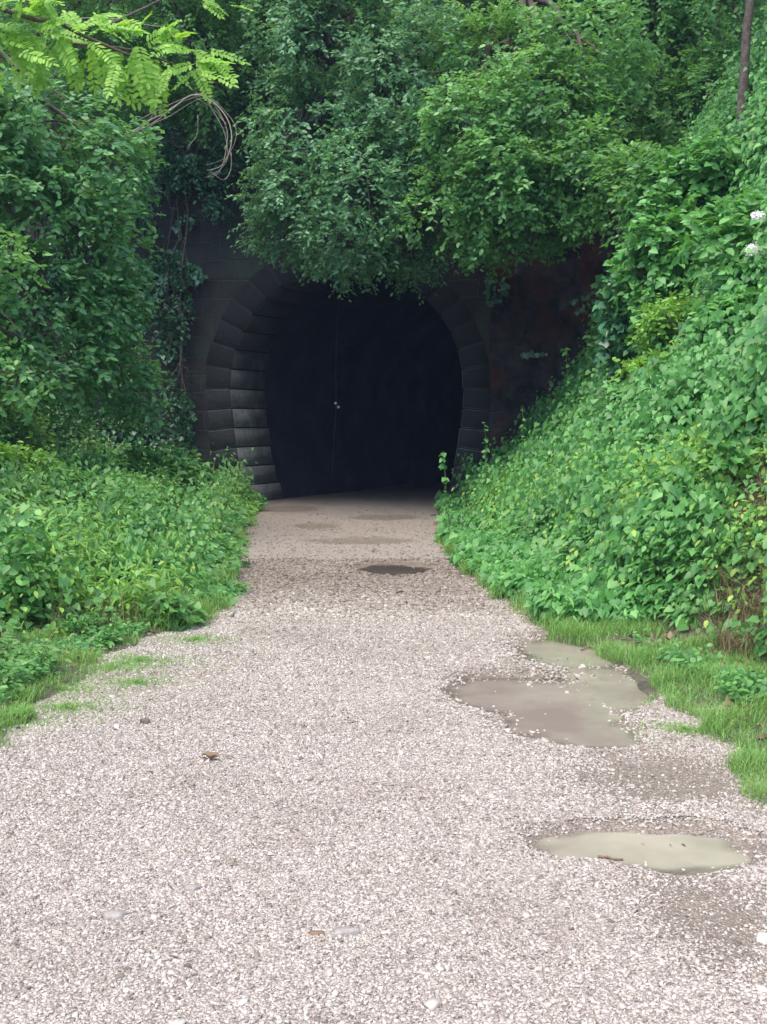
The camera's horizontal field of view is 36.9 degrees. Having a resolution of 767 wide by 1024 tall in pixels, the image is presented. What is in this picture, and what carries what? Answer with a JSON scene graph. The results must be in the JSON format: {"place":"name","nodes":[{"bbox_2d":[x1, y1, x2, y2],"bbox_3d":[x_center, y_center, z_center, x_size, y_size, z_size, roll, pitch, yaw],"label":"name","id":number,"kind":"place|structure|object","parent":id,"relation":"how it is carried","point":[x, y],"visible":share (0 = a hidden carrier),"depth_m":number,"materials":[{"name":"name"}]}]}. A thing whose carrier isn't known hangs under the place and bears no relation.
{"place":"outdoors","nodes":[
{"label":"outdoors","id":0,"kind":"place"},
{"bbox_2d":[0,479,766,1023],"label":"gravel path","id":1,"kind":"structure","parent":0,"point":[412,501],"depth_m":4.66,"materials":[{"name":"grey gravel"}]},
{"bbox_2d":[101,910,127,920],"bbox_3d":[-0.864,1.288,3.667,0.083,0.022,0.051,1,5,18],"label":"flat stone","id":2,"kind":"object","parent":1,"relation":"on","point":[108,915],"visible":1,"depth_m":3.66,"materials":[{"name":"white stone"}]},
{"bbox_2d":[140,718,149,723],"bbox_3d":[-1.255,1.105,6.057,0.045,0.035,0.044,-2,5,-28],"label":"flat stone","id":3,"kind":"object","parent":1,"relation":"on","point":[145,720],"visible":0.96,"depth_m":6.04,"materials":[{"name":"grey stone"}]},
{"bbox_2d":[184,963,191,968],"bbox_3d":[-0.567,1.318,3.335,0.022,0.017,0.013,0,5,0],"label":"flat stone","id":4,"kind":"object","parent":1,"relation":"on","point":[188,965],"visible":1,"depth_m":3.33,"materials":[{"name":"grey stone"}]},
{"bbox_2d":[183,884,201,890],"bbox_3d":[-0.649,1.278,3.913,0.064,0.016,0.041,-2,5,-20],"label":"flat stone","id":5,"kind":"object","parent":1,"relation":"on","point":[189,887],"visible":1,"depth_m":3.90,"materials":[{"name":"white stone"}]},
{"bbox_2d":[202,751,219,758],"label":"dead leaf","id":6,"kind":"object","parent":1,"relation":"on","point":[209,754],"visible":1,"depth_m":5.37,"materials":[{"name":"brown plant"}]},
{"bbox_2d":[308,930,324,935],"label":"dead leaf","id":7,"kind":"object","parent":1,"relation":"on","point":[315,932],"visible":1,"depth_m":3.55,"materials":[{"name":"brown plant"}]},
{"bbox_2d":[334,926,359,936],"bbox_3d":[-0.117,1.304,3.578,0.086,0.023,0.044,-1,5,-18],"label":"flat stone","id":8,"kind":"object","parent":1,"relation":"on","point":[345,930],"visible":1,"depth_m":3.56,"materials":[{"name":"white stone"}]},
{"bbox_2d":[0,467,766,986],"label":"leaf litter","id":9,"kind":"object","parent":1,"relation":"on","point":[668,637],"visible":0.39,"depth_m":7.19,"materials":[{"name":"brown plant"}]},
{"bbox_2d":[360,564,432,574],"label":"puddle","id":10,"kind":"object","parent":1,"relation":"on","point":[390,569],"visible":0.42,"depth_m":12.50,"materials":[{"name":"liquid"}]},
{"bbox_2d":[449,637,651,748],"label":"puddle","id":11,"kind":"object","parent":1,"relation":"on","point":[567,718],"visible":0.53,"depth_m":6.68,"materials":[{"name":"liquid"}]},
{"bbox_2d":[536,831,750,870],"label":"puddle","id":12,"kind":"object","parent":1,"relation":"on","point":[658,852],"visible":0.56,"depth_m":4.32,"materials":[{"name":"liquid"}]},
{"bbox_2d":[598,855,622,860],"bbox_3d":[0.834,1.271,4.225,0.092,0.014,0.019,2,5,21],"label":"stick","id":13,"kind":"object","parent":12,"relation":"on","point":[606,856],"visible":0.96,"depth_m":4.23,"materials":[{"name":"brown wood"}]},
{"bbox_2d":[756,933,766,942],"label":"flat stone","id":14,"kind":"object","parent":1,"relation":"on","point":[761,938],"visible":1,"depth_m":3.52,"materials":[{"name":"white stone"}]},
{"bbox_2d":[0,351,766,809],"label":"ground","id":15,"kind":"structure","parent":0,"point":[646,687],"depth_m":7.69,"materials":[{"name":"green plant"}]},
{"bbox_2d":[0,437,65,485],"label":"leafy shrub","id":16,"kind":"object","parent":15,"relation":"on","point":[6,452],"visible":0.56,"depth_m":12.99,"materials":[{"name":"green plant"}]},
{"bbox_2d":[0,223,74,437],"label":"young elm","id":17,"kind":"object","parent":15,"relation":"on","point":[16,364],"visible":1,"depth_m":11.05,"materials":[{"name":"green plant"}]},
{"bbox_2d":[41,457,122,504],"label":"bramble bush","id":18,"kind":"object","parent":15,"relation":"on","point":[100,480],"visible":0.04,"depth_m":14.17,"materials":[{"name":"green plant"}]},
{"bbox_2d":[0,49,171,448],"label":"hazel tree","id":19,"kind":"object","parent":15,"relation":"on","point":[27,162],"visible":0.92,"depth_m":14.91,"materials":[{"name":"green plant"}]},
{"bbox_2d":[0,0,259,119],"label":"locust tree","id":20,"kind":"object","parent":15,"relation":"on","point":[33,54],"visible":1,"depth_m":9.70,"materials":[{"name":"green plant"}]},
{"bbox_2d":[0,369,262,627],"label":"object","id":21,"kind":"object","parent":15,"relation":"on","point":[89,575],"visible":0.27,"depth_m":9.69,"materials":[{"name":"green plant"}]},
{"bbox_2d":[0,355,268,637],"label":"verge herbs","id":22,"kind":"object","parent":15,"relation":"on","point":[14,519],"visible":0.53,"depth_m":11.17,"materials":[{"name":"green plant"}]},
{"bbox_2d":[113,440,219,498],"bbox_3d":[-3.393,-0.396,17.617,1.622,1.407,1.681,1,5,11],"label":"elder sapling","id":23,"kind":"object","parent":15,"relation":"on","point":[136,455],"visible":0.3,"depth_m":17.35,"materials":[{"name":"green plant"}]},
{"bbox_2d":[156,486,179,510],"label":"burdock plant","id":24,"kind":"object","parent":15,"relation":"on","point":[168,497],"visible":0.01,"depth_m":15.61,"materials":[{"name":"green plant"}]},
{"bbox_2d":[183,524,251,566],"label":"nettle clump","id":25,"kind":"object","parent":15,"relation":"on","point":[226,541],"visible":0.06,"depth_m":12.40,"materials":[{"name":"green plant"}]},
{"bbox_2d":[4,168,508,500],"bbox_3d":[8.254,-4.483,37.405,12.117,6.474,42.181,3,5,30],"label":"tunnel portal","id":26,"kind":"object","parent":15,"relation":"on","point":[414,399],"visible":0.31,"depth_m":23.09,"materials":[{"name":"grey stone"}]},
{"bbox_2d":[116,99,248,436],"bbox_3d":[-3.702,-4.451,21.319,2.187,6.243,1.947,4,6,42],"label":"ivy thicket","id":27,"kind":"object","parent":26,"relation":"attached to","point":[182,157],"visible":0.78,"depth_m":21.44,"materials":[{"name":"green plant"}]},
{"bbox_2d":[6,157,637,469],"bbox_3d":[-0.687,-3.200,21.352,13.093,6.418,1.879,1,5,13],"label":"wall ivy","id":28,"kind":"object","parent":26,"relation":"attached to","point":[197,271],"depth_m":21.91,"materials":[{"name":"green plant"}]},
{"bbox_2d":[331,301,339,479],"bbox_3d":[-1.012,-2.686,24.259,0.190,4.022,0.075,0,5,0],"label":"hanging cable","id":29,"kind":"object","parent":26,"relation":"hanging from","point":[335,403],"visible":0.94,"depth_m":24.27,"materials":[{"name":"rubber"}]},
{"bbox_2d":[0,457,766,707],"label":"weeds","id":30,"kind":"object","parent":15,"relation":"on","point":[28,667],"visible":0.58,"depth_m":7.27,"materials":[{"name":"green plant"}]},
{"bbox_2d":[0,379,766,685],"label":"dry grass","id":31,"kind":"structure","parent":15,"relation":"on","point":[742,618],"depth_m":8.23,"materials":[{"name":"green plant"}]},
{"bbox_2d":[0,0,766,514],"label":"hillside undergrowth","id":32,"kind":"object","parent":15,"relation":"on","point":[246,164],"visible":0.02,"depth_m":22.85,"materials":[{"name":"green plant"}]},
{"bbox_2d":[0,32,766,639],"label":"yellowed leaves","id":33,"kind":"object","parent":15,"relation":"on","point":[574,550],"visible":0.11,"depth_m":9.18,"materials":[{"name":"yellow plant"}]},
{"bbox_2d":[438,453,449,525],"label":"tall weed","id":34,"kind":"object","parent":15,"relation":"on","point":[443,467],"visible":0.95,"depth_m":15.60,"materials":[{"name":"green plant"}]},
{"bbox_2d":[481,422,489,497],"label":"tall weed","id":35,"kind":"object","parent":15,"relation":"on","point":[487,450],"visible":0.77,"depth_m":17.47,"materials":[{"name":"green plant"}]},
{"bbox_2d":[519,408,526,459],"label":"tall weed","id":36,"kind":"object","parent":15,"relation":"on","point":[522,439],"visible":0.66,"depth_m":17.46,"materials":[{"name":"green plant"}]},
{"bbox_2d":[484,165,627,463],"bbox_3d":[4.006,-3.203,20.927,4.549,6.300,1.366,3,6,36],"label":"rock face","id":37,"kind":"object","parent":15,"relation":"on","point":[536,309],"visible":0.14,"depth_m":21.52},
{"bbox_2d":[562,348,572,421],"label":"tall weed","id":38,"kind":"object","parent":15,"relation":"on","point":[565,353],"visible":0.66,"depth_m":17.37,"materials":[{"name":"green plant"}]},
{"bbox_2d":[582,335,591,392],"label":"tall weed","id":39,"kind":"object","parent":15,"relation":"on","point":[589,370],"visible":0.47,"depth_m":17.36,"materials":[{"name":"green plant"}]},
{"bbox_2d":[433,10,766,655],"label":"creeper","id":40,"kind":"object","parent":15,"relation":"on","point":[705,398],"visible":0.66,"depth_m":10.64,"materials":[{"name":"green plant"}]},
{"bbox_2d":[585,379,633,423],"bbox_3d":[2.971,-1.247,14.407,0.920,0.895,0.928,1,5,12],"label":"bramble mound","id":41,"kind":"object","parent":15,"relation":"on","point":[615,392],"visible":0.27,"depth_m":14.20,"materials":[{"name":"green plant"}]},
{"bbox_2d":[480,34,766,569],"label":"bramble growth","id":42,"kind":"object","parent":15,"relation":"on","point":[703,460],"visible":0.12,"depth_m":9.54,"materials":[{"name":"green plant"}]},
{"bbox_2d":[588,256,661,379],"bbox_3d":[3.407,-2.486,15.467,1.342,2.190,1.643,0,5,0],"label":"ivy bush","id":43,"kind":"object","parent":15,"relation":"on","point":[610,344],"visible":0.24,"depth_m":15.28,"materials":[{"name":"green plant"}]},
{"bbox_2d":[579,138,682,247],"bbox_3d":[3.454,-3.720,15.765,1.622,2.829,2.018,0,5,0],"label":"creeper bush","id":44,"kind":"object","parent":15,"relation":"on","point":[631,171],"visible":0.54,"depth_m":15.51,"materials":[{"name":"green plant"}]},
{"bbox_2d":[608,345,681,402],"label":"dogwood bush","id":45,"kind":"object","parent":15,"relation":"on","point":[641,362],"visible":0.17,"depth_m":13.27,"materials":[{"name":"green plant"}]},
{"bbox_2d":[595,182,721,358],"bbox_3d":[3.614,-3.016,14.887,1.662,2.373,1.863,0,5,0],"label":"creeper bush","id":46,"kind":"object","parent":15,"relation":"on","point":[649,248],"visible":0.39,"depth_m":14.38,"materials":[{"name":"green plant"}]},
{"bbox_2d":[628,290,701,367],"bbox_3d":[3.517,-2.119,13.917,1.225,1.116,1.156,-2,5,-22],"label":"bramble mound","id":47,"kind":"object","parent":15,"relation":"on","point":[661,321],"visible":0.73,"depth_m":13.79,"materials":[{"name":"green plant"}]},
{"bbox_2d":[615,145,732,243],"bbox_3d":[3.858,-3.937,15.145,1.560,1.792,1.828,1,5,16],"label":"creeper bush","id":48,"kind":"object","parent":15,"relation":"on","point":[669,172],"visible":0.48,"depth_m":14.61,"materials":[{"name":"green plant"}]},
{"bbox_2d":[675,125,753,203],"bbox_3d":[4.383,-4.383,14.870,1.329,1.079,1.717,0,5,0],"label":"creeper bush","id":49,"kind":"object","parent":15,"relation":"on","point":[714,151],"visible":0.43,"depth_m":14.41,"materials":[{"name":"green plant"}]},
{"bbox_2d":[665,185,766,318],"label":"elder bush","id":50,"kind":"object","parent":15,"relation":"on","point":[735,229],"visible":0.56,"depth_m":12.03,"materials":[{"name":"green plant"}]},
{"bbox_2d":[682,284,766,346],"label":"bramble mound","id":51,"kind":"object","parent":15,"relation":"on","point":[715,307],"visible":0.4,"depth_m":11.26,"materials":[{"name":"green plant"}]},
{"bbox_2d":[696,425,766,493],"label":"bramble mound","id":52,"kind":"object","parent":15,"relation":"on","point":[732,460],"visible":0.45,"depth_m":9.03,"materials":[{"name":"green plant"}]},
{"bbox_2d":[735,0,753,136],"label":"slim tree","id":53,"kind":"object","parent":15,"relation":"on","point":[745,57],"visible":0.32,"depth_m":15.03,"materials":[{"name":"brown plant"}]},
{"bbox_2d":[0,0,766,294],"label":"hillside","id":54,"kind":"structure","parent":0,"point":[240,138],"depth_m":23.51,"materials":[{"name":"green plant"}]},
{"bbox_2d":[0,0,290,148],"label":"broadleaf tree","id":55,"kind":"object","parent":54,"relation":"on","point":[191,16],"visible":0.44,"depth_m":20.38,"materials":[{"name":"green plant"}]},
{"bbox_2d":[223,0,493,304],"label":"broadleaf tree","id":56,"kind":"object","parent":54,"relation":"on","point":[316,24],"visible":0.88,"depth_m":18.45,"materials":[{"name":"green plant"}]},
{"bbox_2d":[133,0,686,125],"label":"broadleaf tree","id":57,"kind":"object","parent":54,"relation":"on","point":[422,34],"visible":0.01,"depth_m":23.77,"materials":[{"name":"green plant"}]},
{"bbox_2d":[60,17,236,308],"bbox_3d":[-3.493,-5.176,17.140,2.619,4.302,0.274,0,5,0],"label":"vine","id":58,"kind":"object","parent":57,"relation":"hanging from","point":[171,109],"visible":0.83,"depth_m":17.13,"materials":[{"name":"brown plant"}]},
{"bbox_2d":[386,0,677,282],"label":"broadleaf tree","id":59,"kind":"object","parent":54,"relation":"on","point":[532,86],"visible":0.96,"depth_m":16.96,"materials":[{"name":"green plant"}]},
{"bbox_2d":[429,0,766,174],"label":"broadleaf tree","id":60,"kind":"object","parent":54,"relation":"on","point":[701,19],"visible":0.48,"depth_m":19.86,"materials":[{"name":"green plant"}]}
]}

